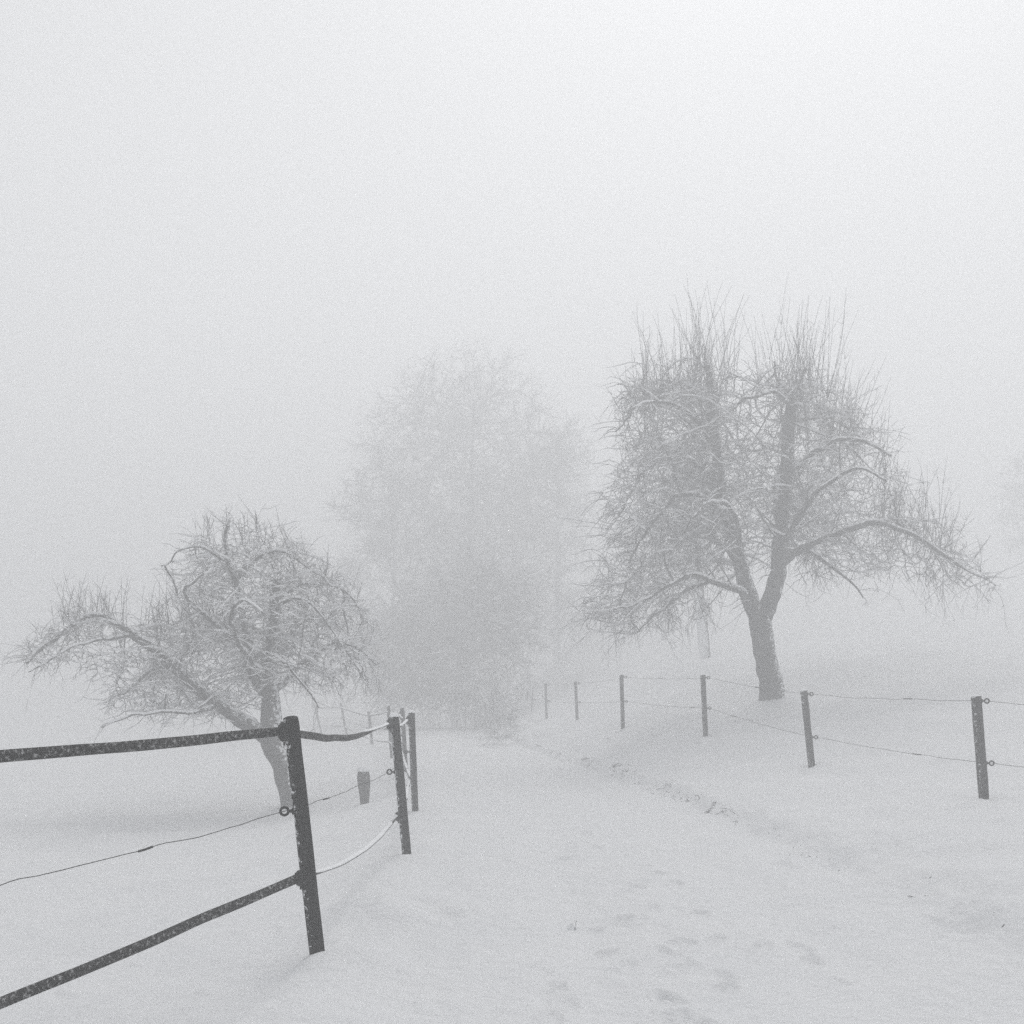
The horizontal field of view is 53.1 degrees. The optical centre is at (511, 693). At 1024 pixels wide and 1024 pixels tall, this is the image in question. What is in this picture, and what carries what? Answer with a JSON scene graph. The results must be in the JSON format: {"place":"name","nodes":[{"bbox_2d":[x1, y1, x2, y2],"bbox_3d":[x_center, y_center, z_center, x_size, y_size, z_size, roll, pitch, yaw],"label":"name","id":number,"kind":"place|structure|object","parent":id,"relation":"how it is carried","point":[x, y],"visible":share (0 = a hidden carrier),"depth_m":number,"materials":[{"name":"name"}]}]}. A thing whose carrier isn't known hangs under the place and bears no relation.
{"place":"outdoors","nodes":[
{"label":"outdoors","id":0,"kind":"place"},
{"bbox_2d":[0,582,1023,1023],"bbox_3d":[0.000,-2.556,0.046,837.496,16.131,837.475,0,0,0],"label":"ground","id":1,"kind":"structure","parent":0,"point":[938,840],"depth_m":14.25,"materials":[{"name":"white snow"}]},
{"bbox_2d":[0,497,390,807],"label":"fruit tree","id":2,"kind":"object","parent":1,"relation":"on","point":[265,684],"visible":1,"depth_m":17.89,"materials":[{"name":"grey plant"}]},
{"bbox_2d":[0,702,417,1008],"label":"ribbon fence","id":3,"kind":"object","parent":1,"relation":"on","point":[289,731],"visible":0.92,"depth_m":5.66,"materials":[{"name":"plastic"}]},
{"bbox_2d":[357,765,370,804],"bbox_3d":[-2.358,1.517,16.293,0.219,0.755,0.186,0,0,0],"label":"wooden stake","id":4,"kind":"object","parent":1,"relation":"on","point":[363,775],"visible":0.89,"depth_m":16.26,"materials":[{"name":"grey wood"}]},
{"bbox_2d":[306,442,476,712],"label":"bare tree","id":5,"kind":"object","parent":1,"relation":"on","point":[393,523],"visible":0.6,"depth_m":54.60,"materials":[{"name":"grey plant"}]},
{"bbox_2d":[337,537,572,729],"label":"shrub","id":6,"kind":"object","parent":1,"relation":"on","point":[471,616],"visible":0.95,"depth_m":43.23,"materials":[{"name":"grey plant"}]},
{"bbox_2d":[335,330,608,715],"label":"bare tree","id":7,"kind":"object","parent":1,"relation":"on","point":[470,519],"visible":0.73,"depth_m":56.71,"materials":[{"name":"grey plant"}]},
{"bbox_2d":[444,648,529,737],"bbox_3d":[-0.862,0.081,35.935,3.184,3.417,1.944,0,0,-12],"label":"shrub","id":8,"kind":"object","parent":1,"relation":"on","point":[474,699],"visible":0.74,"depth_m":35.97,"materials":[{"name":"grey plant"}]},
{"bbox_2d":[463,687,525,745],"bbox_3d":[-0.459,0.787,29.960,2.134,1.964,1.870,0,0,0],"label":"shrub","id":9,"kind":"object","parent":1,"relation":"on","point":[494,725],"visible":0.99,"depth_m":29.92,"materials":[{"name":"grey plant"}]},
{"bbox_2d":[476,654,544,733],"bbox_3d":[-0.100,0.097,33.956,2.463,3.201,2.822,0,0,0],"label":"shrub","id":10,"kind":"object","parent":1,"relation":"on","point":[497,687],"visible":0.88,"depth_m":34.00,"materials":[{"name":"grey plant"}]},
{"bbox_2d":[496,402,613,665],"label":"bare tree","id":11,"kind":"object","parent":1,"relation":"on","point":[558,624],"visible":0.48,"depth_m":61.73,"materials":[{"name":"grey plant"}]},
{"bbox_2d":[625,434,765,658],"bbox_3d":[6.050,-4.765,33.939,4.745,8.180,4.294,0,0,0],"label":"bare tree","id":12,"kind":"object","parent":1,"relation":"on","point":[703,640],"visible":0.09,"depth_m":33.87,"materials":[{"name":"grey plant"}]},
{"bbox_2d":[504,716,1003,926],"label":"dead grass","id":13,"kind":"structure","parent":1,"relation":"on","point":[586,758],"depth_m":16.61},
{"bbox_2d":[526,674,1023,798],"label":"wire fence","id":14,"kind":"object","parent":1,"relation":"on","point":[977,701],"visible":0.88,"depth_m":14.75,"materials":[{"name":"grey wood"}]},
{"bbox_2d":[545,277,1023,700],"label":"fruit tree","id":15,"kind":"object","parent":1,"relation":"on","point":[716,506],"visible":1,"depth_m":21.90,"materials":[{"name":"grey plant"}]},
{"bbox_2d":[985,436,1023,568],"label":"bare tree","id":16,"kind":"object","parent":1,"relation":"on","point":[1014,489],"visible":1,"depth_m":66.38,"materials":[{"name":"grey plant"}]},
{"bbox_2d":[0,0,1023,706],"label":"sky","id":17,"kind":"structure","parent":0,"point":[223,223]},
{"bbox_2d":[309,713,1023,1023],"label":"path","id":18,"kind":"structure","parent":0,"point":[680,912],"depth_m":6.72,"materials":[{"name":"white snow"}]},
{"bbox_2d":[567,921,576,929],"bbox_3d":[0.395,1.530,6.746,0.074,0.074,0.070,0,0,0],"label":"snow clod","id":19,"kind":"object","parent":18,"relation":"on","point":[571,926],"visible":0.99,"depth_m":6.74,"materials":[{"name":"white snow"}]}
]}

